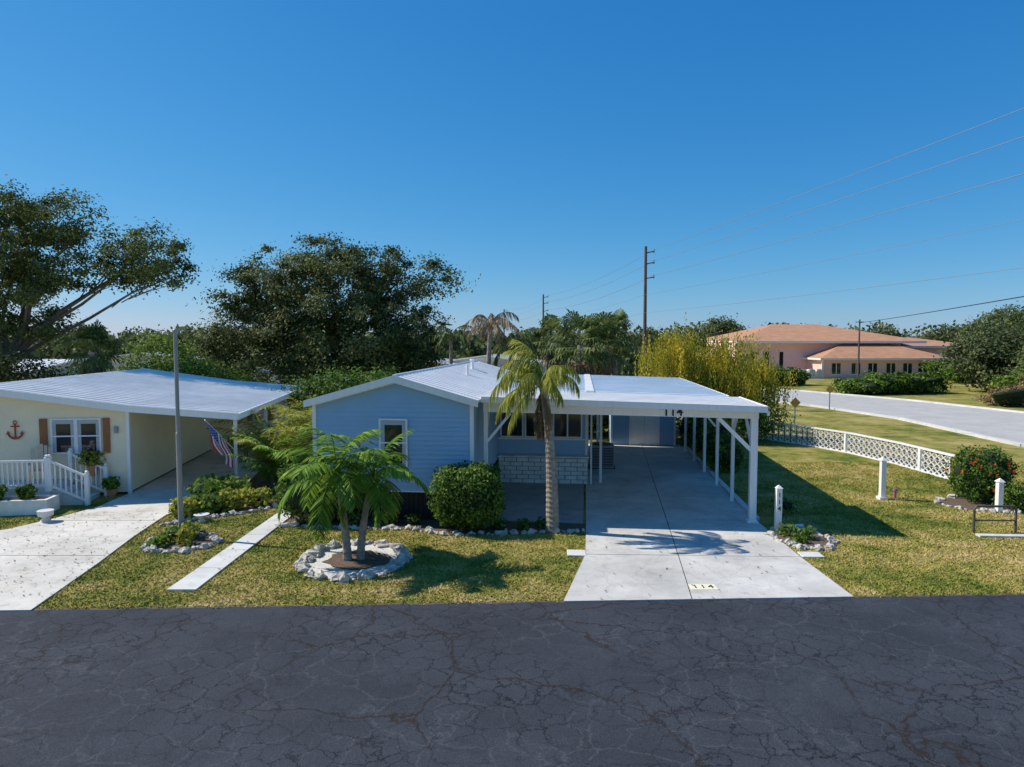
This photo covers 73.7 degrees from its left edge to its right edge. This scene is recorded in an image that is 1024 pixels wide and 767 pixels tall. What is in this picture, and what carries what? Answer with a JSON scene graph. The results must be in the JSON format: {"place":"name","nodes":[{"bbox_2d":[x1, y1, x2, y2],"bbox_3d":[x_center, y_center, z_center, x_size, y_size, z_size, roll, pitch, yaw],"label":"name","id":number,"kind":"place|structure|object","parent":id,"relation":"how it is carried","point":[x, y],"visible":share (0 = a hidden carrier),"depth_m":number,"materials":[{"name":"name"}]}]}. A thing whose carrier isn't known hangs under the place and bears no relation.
{"place":"outdoors","nodes":[
{"label":"outdoors","id":0,"kind":"place"},
{"bbox_2d":[0,450,261,610],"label":"neighbour driveway","id":1,"kind":"structure","parent":0,"point":[150,500],"depth_m":16.75,"materials":[{"name":"concrete"}]},
{"bbox_2d":[0,389,299,493],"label":"fascia and posts","id":2,"kind":"structure","parent":1,"relation":"on","point":[128,409],"depth_m":21.34,"materials":[{"name":"white paint"}]},
{"bbox_2d":[204,420,236,470],"bbox_3d":[-9.142,1.954,21.440,0.901,1.698,0.267,-2,4,-31],"label":"american flag","id":3,"kind":"object","parent":2,"relation":"attached to","point":[219,445],"visible":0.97,"depth_m":21.47,"materials":[{"name":"multicoloured fabric"}]},
{"bbox_2d":[210,400,284,449],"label":"storage wall","id":4,"kind":"structure","parent":1,"relation":"on","point":[226,425],"depth_m":30.16,"materials":[{"name":"beige plastic"}]},
{"bbox_2d":[0,511,807,600],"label":"fallen leaves","id":5,"kind":"object","parent":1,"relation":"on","point":[263,555],"visible":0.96,"depth_m":15.21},
{"bbox_2d":[0,594,1023,766],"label":"asphalt road","id":6,"kind":"structure","parent":0,"point":[923,681],"depth_m":9.56,"materials":[{"name":"asphalt"}]},
{"bbox_2d":[0,375,1023,608],"bbox_3d":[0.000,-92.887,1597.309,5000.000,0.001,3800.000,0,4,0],"label":"ground","id":7,"kind":"structure","parent":0,"point":[937,439],"depth_m":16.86,"materials":[{"name":"green plant"}]},
{"bbox_2d":[0,494,59,515],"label":"stone planter","id":8,"kind":"object","parent":7,"relation":"on","point":[12,506],"visible":0.81,"depth_m":18.90,"materials":[{"name":"white concrete"}]},
{"bbox_2d":[14,483,37,499],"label":"potted plant","id":9,"kind":"object","parent":8,"relation":"on","point":[26,492],"visible":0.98,"depth_m":19.07,"materials":[{"name":"green plant"}]},
{"bbox_2d":[0,340,79,382],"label":"broadleaf tree","id":10,"kind":"object","parent":7,"relation":"on","point":[9,374],"visible":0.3,"depth_m":33.27,"materials":[{"name":"green plant"}]},
{"bbox_2d":[0,479,99,505],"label":"deck and steps","id":11,"kind":"structure","parent":7,"relation":"on","point":[66,499],"depth_m":20.14,"materials":[{"name":"wood"}]},
{"bbox_2d":[28,444,53,483],"bbox_3d":[-14.119,2.429,20.469,0.680,1.153,0.760,-2,4,-30],"label":"patio chair","id":12,"kind":"object","parent":11,"relation":"on","point":[39,452],"visible":0.44,"depth_m":20.65,"materials":[{"name":"beige plastic"}]},
{"bbox_2d":[0,448,108,505],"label":"white railing","id":13,"kind":"object","parent":11,"relation":"on","point":[48,485],"visible":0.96,"depth_m":19.91,"materials":[{"name":"paint"}]},
{"bbox_2d":[50,319,128,375],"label":"cabbage palm","id":14,"kind":"object","parent":7,"relation":"on","point":[93,336],"visible":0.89,"depth_m":32.44,"materials":[{"name":"plant"}]},
{"bbox_2d":[0,174,202,381],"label":"live oak tree","id":15,"kind":"object","parent":7,"relation":"on","point":[33,279],"visible":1,"depth_m":34.17,"materials":[{"name":"green plant"}]},
{"bbox_2d":[0,396,210,492],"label":"siding walls","id":16,"kind":"structure","parent":7,"relation":"on","point":[153,446],"depth_m":21.41,"materials":[{"name":"beige plastic"}]},
{"bbox_2d":[50,418,75,453],"bbox_3d":[-13.886,1.633,21.137,0.720,1.100,0.050,0,4,-8],"label":"window","id":17,"kind":"structure","parent":16,"relation":"attached to","point":[63,435],"depth_m":21.13,"materials":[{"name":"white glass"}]},
{"bbox_2d":[75,418,101,453],"bbox_3d":[-13.168,1.627,21.237,0.730,1.100,0.050,0,4,-8],"label":"window","id":18,"kind":"structure","parent":16,"relation":"attached to","point":[88,434],"depth_m":21.23,"materials":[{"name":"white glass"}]},
{"bbox_2d":[78,449,105,475],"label":"potted plant","id":19,"kind":"object","parent":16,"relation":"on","point":[92,457],"visible":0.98,"depth_m":21.09,"materials":[{"name":"green plant"}]},
{"bbox_2d":[0,368,302,412],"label":"metal roof","id":20,"kind":"structure","parent":16,"relation":"on","point":[145,387],"depth_m":25.30,"materials":[{"name":"metal"}]},
{"bbox_2d":[39,405,273,453],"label":"shutters","id":21,"kind":"object","parent":16,"relation":"attached to","point":[43,433],"visible":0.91,"depth_m":21.27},
{"bbox_2d":[101,476,120,497],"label":"potted plant","id":22,"kind":"object","parent":7,"relation":"on","point":[110,484],"visible":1,"depth_m":20.97,"materials":[{"name":"green plant"}]},
{"bbox_2d":[107,324,229,374],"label":"broadleaf tree","id":23,"kind":"object","parent":7,"relation":"on","point":[183,352],"visible":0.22,"depth_m":37.73,"materials":[{"name":"green plant"}]},
{"bbox_2d":[139,530,223,553],"bbox_3d":[-7.850,3.772,16.285,1.867,0.244,1.714,0,4,0],"label":"rock border","id":24,"kind":"object","parent":7,"relation":"on","point":[215,538],"visible":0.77,"depth_m":15.79,"materials":[{"name":"stone"}]},
{"bbox_2d":[155,535,219,552],"bbox_3d":[-7.824,3.806,16.266,1.738,0.001,1.473,0,4,0],"label":"mulch bed","id":25,"kind":"object","parent":7,"relation":"on","point":[198,540],"visible":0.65,"depth_m":16.25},
{"bbox_2d":[172,328,183,538],"bbox_3d":[-8.060,1.235,16.500,0.163,5.120,0.137,2,4,35],"label":"flagpole","id":26,"kind":"object","parent":25,"relation":"on","point":[178,454],"visible":0.95,"depth_m":16.47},
{"bbox_2d":[174,521,199,546],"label":"garden plant","id":27,"kind":"object","parent":25,"relation":"on","point":[187,536],"visible":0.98,"depth_m":16.05,"materials":[{"name":"green plant"}]},
{"bbox_2d":[153,347,275,383],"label":"broadleaf tree","id":28,"kind":"object","parent":7,"relation":"on","point":[239,376],"visible":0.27,"depth_m":35.57,"materials":[{"name":"green plant"}]},
{"bbox_2d":[159,503,277,525],"bbox_3d":[-7.992,3.627,18.825,3.198,0.196,0.435,-3,5,-41],"label":"rock border","id":29,"kind":"object","parent":7,"relation":"on","point":[231,512],"visible":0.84,"depth_m":18.77,"materials":[{"name":"stone"}]},
{"bbox_2d":[167,477,283,521],"bbox_3d":[-8.050,3.513,21.054,2.500,0.001,6.400,0,4,0],"label":"mulch bed","id":30,"kind":"object","parent":7,"relation":"on","point":[261,484],"visible":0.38,"depth_m":21.74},
{"bbox_2d":[166,495,200,518],"bbox_3d":[-8.926,3.381,18.583,0.868,0.701,0.784,0,4,0],"label":"garden plant","id":31,"kind":"object","parent":30,"relation":"on","point":[189,504],"visible":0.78,"depth_m":18.39,"materials":[{"name":"green plant"}]},
{"bbox_2d":[184,479,226,499],"bbox_3d":[-8.878,3.230,19.806,1.078,0.868,1.174,0,4,0],"label":"garden plant","id":32,"kind":"object","parent":30,"relation":"on","point":[208,487],"visible":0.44,"depth_m":19.75,"materials":[{"name":"green plant"}]},
{"bbox_2d":[193,491,225,514],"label":"garden plant","id":33,"kind":"object","parent":30,"relation":"on","point":[208,505],"visible":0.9,"depth_m":18.97,"materials":[{"name":"green plant"}]},
{"bbox_2d":[216,487,248,512],"bbox_3d":[-8.005,3.319,19.576,0.910,0.726,1.019,-1,4,-19],"label":"garden plant","id":34,"kind":"object","parent":30,"relation":"on","point":[233,498],"visible":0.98,"depth_m":19.35,"materials":[{"name":"green plant"}]},
{"bbox_2d":[213,474,256,500],"bbox_3d":[-8.328,3.162,20.541,1.213,0.930,1.322,0,4,0],"label":"garden plant","id":35,"kind":"object","parent":30,"relation":"on","point":[236,483],"visible":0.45,"depth_m":20.35,"materials":[{"name":"green plant"}]},
{"bbox_2d":[243,486,274,506],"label":"garden plant","id":36,"kind":"object","parent":30,"relation":"on","point":[261,496],"visible":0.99,"depth_m":19.85,"materials":[{"name":"green plant"}]},
{"bbox_2d":[221,402,311,488],"bbox_3d":[-7.893,1.985,22.153,4.481,2.954,3.206,3,5,43],"label":"areca palm","id":37,"kind":"object","parent":30,"relation":"on","point":[272,442],"visible":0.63,"depth_m":21.81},
{"bbox_2d":[226,431,312,484],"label":"areca palm","id":38,"kind":"object","parent":30,"relation":"on","point":[280,461],"visible":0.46,"depth_m":21.25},
{"bbox_2d":[167,509,289,590],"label":"walkway","id":39,"kind":"structure","parent":7,"relation":"on","point":[200,576],"depth_m":15.04,"materials":[{"name":"concrete"}]},
{"bbox_2d":[206,407,311,474],"bbox_3d":[-8.374,2.030,23.855,4.234,2.656,3.261,0,4,0],"label":"areca palm","id":40,"kind":"object","parent":7,"relation":"on","point":[284,422],"visible":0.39,"depth_m":23.54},
{"bbox_2d":[258,395,316,463],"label":"areca palm","id":41,"kind":"object","parent":7,"relation":"on","point":[298,415],"visible":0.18,"depth_m":24.56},
{"bbox_2d":[253,360,400,416],"bbox_3d":[-8.101,0.891,31.235,7.214,4.207,4.785,0,4,0],"label":"broadleaf tree","id":42,"kind":"object","parent":7,"relation":"on","point":[347,380],"visible":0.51,"depth_m":30.69,"materials":[{"name":"green plant"}]},
{"bbox_2d":[182,230,480,413],"bbox_3d":[-11.043,-3.476,41.389,18.394,11.694,10.284,0,4,0],"label":"live oak tree","id":43,"kind":"object","parent":7,"relation":"on","point":[341,325],"visible":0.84,"depth_m":39.83,"materials":[{"name":"green plant"}]},
{"bbox_2d":[307,543,396,578],"bbox_3d":[-3.460,3.882,15.029,2.186,0.001,2.504,0,4,0],"label":"gravel bed","id":44,"kind":"object","parent":7,"relation":"on","point":[328,570],"visible":0.35,"depth_m":14.85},
{"bbox_2d":[322,550,390,569],"bbox_3d":[-3.396,3.870,15.015,1.444,0.001,1.286,3,5,45],"label":"mulch bed","id":45,"kind":"object","parent":44,"relation":"on","point":[336,560],"visible":0.88,"depth_m":14.88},
{"bbox_2d":[272,426,408,560],"bbox_3d":[-3.840,2.417,14.832,2.838,2.966,3.044,2,4,31],"label":"young palm","id":46,"kind":"object","parent":45,"relation":"on","point":[305,470],"visible":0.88,"depth_m":14.50,"materials":[{"name":"plant"}]},
{"bbox_2d":[307,430,429,559],"bbox_3d":[-3.042,2.453,15.055,2.335,2.870,2.423,1,4,16],"label":"young palm","id":47,"kind":"object","parent":45,"relation":"on","point":[371,478],"visible":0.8,"depth_m":14.68,"materials":[{"name":"plant"}]},
{"bbox_2d":[294,538,412,583],"bbox_3d":[-3.429,3.842,14.962,2.495,0.352,2.847,0,4,0],"label":"rock border","id":48,"kind":"object","parent":7,"relation":"on","point":[400,552],"visible":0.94,"depth_m":14.65,"materials":[{"name":"stone"}]},
{"bbox_2d":[323,458,498,519],"bbox_3d":[-2.501,2.862,25.361,4.230,0.790,13.850,0,4,6],"label":"skirting","id":49,"kind":"object","parent":7,"relation":"on","point":[414,502],"visible":0.15,"depth_m":18.45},
{"bbox_2d":[316,384,498,490],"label":"siding walls","id":50,"kind":"structure","parent":49,"relation":"on","point":[439,426],"depth_m":18.27,"materials":[{"name":"blue plastic"}]},
{"bbox_2d":[312,405,473,491],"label":"corner trim","id":51,"kind":"structure","parent":50,"relation":"attached to","point":[314,425],"depth_m":18.09,"materials":[{"name":"white paint"}]},
{"bbox_2d":[379,418,407,466],"bbox_3d":[-3.176,1.587,18.281,0.780,1.300,0.050,0,4,6],"label":"front window","id":52,"kind":"structure","parent":50,"relation":"attached to","point":[392,428],"depth_m":18.27,"materials":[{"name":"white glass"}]},
{"bbox_2d":[393,359,509,402],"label":"roof","id":53,"kind":"structure","parent":50,"relation":"on","point":[474,379],"depth_m":21.63,"materials":[{"name":"white metal"}]},
{"bbox_2d":[303,375,477,407],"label":"rake fascia","id":54,"kind":"structure","parent":53,"relation":"attached to","point":[368,386],"depth_m":18.00,"materials":[{"name":"white paint"}]},
{"bbox_2d":[274,521,584,536],"bbox_3d":[-2.171,3.713,17.265,8.044,0.264,0.811,0,4,4],"label":"rock border","id":55,"kind":"object","parent":7,"relation":"on","point":[456,533],"visible":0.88,"depth_m":17.19,"materials":[{"name":"stone"}]},
{"bbox_2d":[284,516,585,534],"bbox_3d":[-2.188,3.709,17.852,8.163,0.001,1.582,1,4,9],"label":"mulch bed","id":56,"kind":"object","parent":7,"relation":"on","point":[436,526],"visible":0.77,"depth_m":17.84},
{"bbox_2d":[270,462,331,525],"bbox_3d":[-5.544,2.888,18.164,1.726,1.668,1.396,0,4,0],"label":"round shrub","id":57,"kind":"object","parent":56,"relation":"on","point":[294,508],"visible":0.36,"depth_m":17.75,"materials":[{"name":"green plant"}]},
{"bbox_2d":[426,460,506,530],"bbox_3d":[-1.148,2.840,17.534,2.071,1.824,1.809,0,4,0],"label":"round shrub","id":58,"kind":"object","parent":56,"relation":"on","point":[470,496],"visible":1,"depth_m":17.01,"materials":[{"name":"green plant"}]},
{"bbox_2d":[489,338,580,533],"bbox_3d":[0.578,1.316,17.094,2.319,4.886,1.996,0,4,0],"label":"queen palm","id":59,"kind":"object","parent":56,"relation":"on","point":[526,374],"visible":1,"depth_m":17.00,"materials":[{"name":"plant"}]},
{"bbox_2d":[431,325,471,364],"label":"queen palm","id":60,"kind":"object","parent":7,"relation":"on","point":[451,337],"visible":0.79,"depth_m":36.88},
{"bbox_2d":[463,312,521,364],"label":"queen palm","id":61,"kind":"object","parent":7,"relation":"on","point":[493,324],"visible":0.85,"depth_m":34.83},
{"bbox_2d":[474,328,539,369],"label":"queen palm","id":62,"kind":"object","parent":7,"relation":"on","point":[505,343],"visible":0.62,"depth_m":35.71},
{"bbox_2d":[0,318,1023,380],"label":"distant tree line","id":63,"kind":"object","parent":7,"relation":"on","point":[478,348],"visible":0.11,"depth_m":79.29,"materials":[{"name":"green plant"}]},
{"bbox_2d":[32,593,1021,610],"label":"road verge dirt","id":64,"kind":"structure","parent":7,"relation":"on","point":[37,609],"depth_m":12.48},
{"bbox_2d":[487,482,583,523],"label":"patio slab","id":65,"kind":"structure","parent":7,"relation":"on","point":[526,500],"depth_m":20.43,"materials":[{"name":"concrete"}]},
{"bbox_2d":[498,454,588,483],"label":"brick knee wall","id":66,"kind":"structure","parent":65,"relation":"on","point":[531,468],"depth_m":23.07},
{"bbox_2d":[498,413,584,454],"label":"porch walls","id":67,"kind":"structure","parent":66,"relation":"on","point":[562,447],"depth_m":23.38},
{"bbox_2d":[500,412,523,437],"bbox_3d":[-0.004,1.286,23.374,0.800,1.120,0.050,0,4,6],"label":"porch window","id":68,"kind":"structure","parent":67,"relation":"in","point":[518,431],"depth_m":23.38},
{"bbox_2d":[553,414,581,437],"bbox_3d":[1.886,1.297,23.182,1.000,1.120,0.050,0,4,6],"label":"porch window","id":69,"kind":"structure","parent":67,"relation":"in","point":[567,425],"depth_m":23.19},
{"bbox_2d":[542,294,547,340],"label":"utility pole","id":70,"kind":"object","parent":7,"relation":"on","point":[543,303],"visible":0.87,"depth_m":89.50,"materials":[{"name":"brown wood"}]},
{"bbox_2d":[516,108,1023,319],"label":"power lines","id":71,"kind":"object","parent":70,"relation":"attached to","point":[832,227],"visible":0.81,"depth_m":26.87,"materials":[{"name":"metal"}]},
{"bbox_2d":[521,313,575,371],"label":"cabbage palm","id":72,"kind":"object","parent":7,"relation":"on","point":[548,321],"visible":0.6,"depth_m":38.65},
{"bbox_2d":[543,309,613,374],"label":"cabbage palm","id":73,"kind":"object","parent":7,"relation":"on","point":[579,364],"visible":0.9,"depth_m":35.58,"materials":[{"name":"plant"}]},
{"bbox_2d":[575,311,635,375],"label":"cabbage palm","id":74,"kind":"object","parent":7,"relation":"on","point":[612,325],"visible":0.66,"depth_m":37.33,"materials":[{"name":"plant"}]},
{"bbox_2d":[595,308,639,375],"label":"cabbage palm","id":75,"kind":"object","parent":7,"relation":"on","point":[622,317],"visible":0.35,"depth_m":40.36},
{"bbox_2d":[642,246,654,376],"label":"utility pole","id":76,"kind":"object","parent":7,"relation":"on","point":[645,297],"visible":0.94,"depth_m":49.62,"materials":[{"name":"brown wood"}]},
{"bbox_2d":[633,312,797,441],"bbox_3d":[9.996,-0.380,33.922,7.956,6.417,5.067,1,4,11],"label":"weeping yellow tree","id":77,"kind":"object","parent":7,"relation":"on","point":[723,372],"visible":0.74,"depth_m":32.98,"materials":[{"name":"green plant"}]},
{"bbox_2d":[696,418,740,461],"bbox_3d":[8.117,2.242,26.663,1.703,1.927,1.733,0,4,0],"label":"hedge shrub","id":78,"kind":"object","parent":7,"relation":"on","point":[710,432],"visible":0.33,"depth_m":26.46,"materials":[{"name":"green plant"}]},
{"bbox_2d":[692,313,749,338],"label":"broadleaf tree","id":79,"kind":"object","parent":7,"relation":"on","point":[717,325],"visible":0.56,"depth_m":118.12,"materials":[{"name":"green plant"}]},
{"bbox_2d":[706,431,747,472],"bbox_3d":[7.845,2.520,25.177,1.470,1.533,1.395,0,4,0],"label":"hedge shrub","id":80,"kind":"object","parent":7,"relation":"on","point":[724,453],"visible":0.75,"depth_m":24.85,"materials":[{"name":"green plant"}]},
{"bbox_2d":[676,394,801,444],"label":"broadleaf tree","id":81,"kind":"object","parent":7,"relation":"on","point":[763,417],"visible":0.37,"depth_m":32.45,"materials":[{"name":"green plant"}]},
{"bbox_2d":[780,366,813,384],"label":"hedge shrub","id":82,"kind":"object","parent":7,"relation":"on","point":[801,379],"visible":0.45,"depth_m":74.94,"materials":[{"name":"green plant"}]},
{"bbox_2d":[774,530,827,546],"bbox_3d":[6.985,3.757,16.613,1.292,0.001,1.650,0,4,0],"label":"mulch bed","id":83,"kind":"object","parent":7,"relation":"on","point":[821,540],"visible":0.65,"depth_m":16.48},
{"bbox_2d":[774,485,782,529],"bbox_3d":[6.720,3.154,17.225,0.174,1.200,0.174,0,4,0],"label":"address post","id":84,"kind":"object","parent":83,"relation":"on","point":[778,505],"visible":0.92,"depth_m":17.16,"materials":[{"name":"white paint"}]},
{"bbox_2d":[764,525,839,550],"bbox_3d":[7.045,3.753,16.624,1.631,0.258,2.002,0,4,0],"label":"rock border","id":85,"kind":"object","parent":7,"relation":"on","point":[830,544],"visible":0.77,"depth_m":16.09,"materials":[{"name":"stone"}]},
{"bbox_2d":[676,417,955,479],"bbox_3d":[11.991,2.392,32.235,2.686,0.900,18.565,-2,4,-29],"label":"breeze block fence","id":86,"kind":"object","parent":7,"relation":"on","point":[920,462],"visible":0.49,"depth_m":28.14,"materials":[{"name":"white paint"}]},
{"bbox_2d":[828,376,888,394],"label":"hedge shrub","id":87,"kind":"object","parent":7,"relation":"on","point":[860,385],"visible":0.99,"depth_m":61.58,"materials":[{"name":"green plant"}]},
{"bbox_2d":[876,457,887,499],"bbox_3d":[11.300,2.885,20.815,0.240,1.300,0.240,0,4,0],"label":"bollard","id":88,"kind":"object","parent":7,"relation":"on","point":[882,478],"visible":1,"depth_m":20.75,"materials":[{"name":"white paint"}]},
{"bbox_2d":[862,370,913,394],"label":"hedge shrub","id":89,"kind":"object","parent":7,"relation":"on","point":[895,382],"visible":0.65,"depth_m":62.10,"materials":[{"name":"green plant"}]},
{"bbox_2d":[894,373,941,393],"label":"hedge shrub","id":90,"kind":"object","parent":7,"relation":"on","point":[919,383],"visible":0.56,"depth_m":62.45,"materials":[{"name":"green plant"}]},
{"bbox_2d":[907,370,951,392],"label":"hedge shrub","id":91,"kind":"object","parent":7,"relation":"on","point":[937,378],"visible":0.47,"depth_m":63.59,"materials":[{"name":"green plant"}]},
{"bbox_2d":[931,312,1023,391],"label":"broadleaf tree","id":92,"kind":"object","parent":7,"relation":"on","point":[984,351],"visible":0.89,"depth_m":64.81,"materials":[{"name":"green plant"}]},
{"bbox_2d":[939,496,1023,512],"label":"mulch bed","id":93,"kind":"object","parent":7,"relation":"on","point":[958,501],"visible":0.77,"depth_m":20.26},
{"bbox_2d":[944,443,1022,503],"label":"flowering shrub","id":94,"kind":"object","parent":93,"relation":"on","point":[976,475],"visible":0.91,"depth_m":20.30,"materials":[{"name":"green plant"}]},
{"bbox_2d":[987,480,1023,511],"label":"flowering shrub","id":95,"kind":"object","parent":93,"relation":"on","point":[1013,494],"visible":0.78,"depth_m":19.49,"materials":[{"name":"green plant"}]},
{"bbox_2d":[957,306,1023,369],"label":"broadleaf tree","id":96,"kind":"object","parent":7,"relation":"on","point":[1018,316],"visible":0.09,"depth_m":68.41,"materials":[{"name":"green plant"}]},
{"bbox_2d":[972,505,1017,532],"bbox_3d":[12.125,3.405,17.140,1.110,0.710,0.060,0,4,0],"label":"metal rail","id":97,"kind":"object","parent":7,"relation":"on","point":[995,506],"visible":1,"depth_m":17.12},
{"bbox_2d":[972,384,1023,406],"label":"dry shrub","id":98,"kind":"object","parent":7,"relation":"on","point":[1009,396],"visible":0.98,"depth_m":50.31,"materials":[{"name":"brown plant"}]},
{"bbox_2d":[981,366,1023,392],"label":"hedge shrub","id":99,"kind":"object","parent":7,"relation":"on","point":[999,378],"visible":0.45,"depth_m":58.73,"materials":[{"name":"green plant"}]},
{"bbox_2d":[0,0,1023,337],"label":"sky","id":100,"kind":"structure","parent":0,"point":[537,148],"materials":[{"name":"blue"}]},
{"bbox_2d":[563,444,853,601],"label":"driveway","id":101,"kind":"structure","parent":0,"point":[638,495],"depth_m":16.08,"materials":[{"name":"concrete"}]},
{"bbox_2d":[588,442,614,468],"bbox_3d":[3.428,2.743,26.085,1.000,0.940,0.900,0,4,6],"label":"air conditioner","id":102,"kind":"object","parent":101,"relation":"on","point":[607,455],"visible":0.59,"depth_m":25.68,"materials":[{"name":"grey metal"}]},
{"bbox_2d":[481,373,769,523],"bbox_3d":[3.589,1.608,24.783,7.490,3.364,13.815,0,4,6],"label":"carport","id":103,"kind":"object","parent":101,"relation":"on","point":[600,395],"visible":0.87,"depth_m":18.63,"materials":[{"name":"white metal"}]},
{"bbox_2d":[608,415,675,445],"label":"storage shed","id":104,"kind":"structure","parent":101,"relation":"on","point":[641,430],"depth_m":31.45,"materials":[{"name":"blue plastic"}]},
{"bbox_2d":[610,415,675,445],"bbox_3d":[6.038,1.419,31.421,2.960,2.870,0.135,0,4,6],"label":"double door","id":105,"kind":"structure","parent":104,"relation":"in","point":[641,432],"depth_m":31.44,"materials":[{"name":"white paint"}]},
{"bbox_2d":[707,342,962,377],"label":"walls","id":106,"kind":"structure","parent":0,"point":[794,354],"depth_m":94.85,"materials":[{"name":"pink paint"}]},
{"bbox_2d":[701,324,956,359],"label":"shingle roofs","id":107,"kind":"structure","parent":106,"relation":"on","point":[795,333],"depth_m":94.82,"materials":[{"name":"orange tile"}]},
{"bbox_2d":[735,346,926,374],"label":"windows","id":108,"kind":"structure","parent":106,"relation":"in","point":[907,367],"depth_m":89.99,"materials":[{"name":"black glass"}]},
{"bbox_2d":[742,388,1023,442],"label":"concrete road","id":109,"kind":"structure","parent":0,"point":[1006,425],"depth_m":46.21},
{"bbox_2d":[763,388,1023,446],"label":"kerb","id":110,"kind":"structure","parent":109,"relation":"on","point":[1014,443],"depth_m":45.70,"materials":[{"name":"concrete"}]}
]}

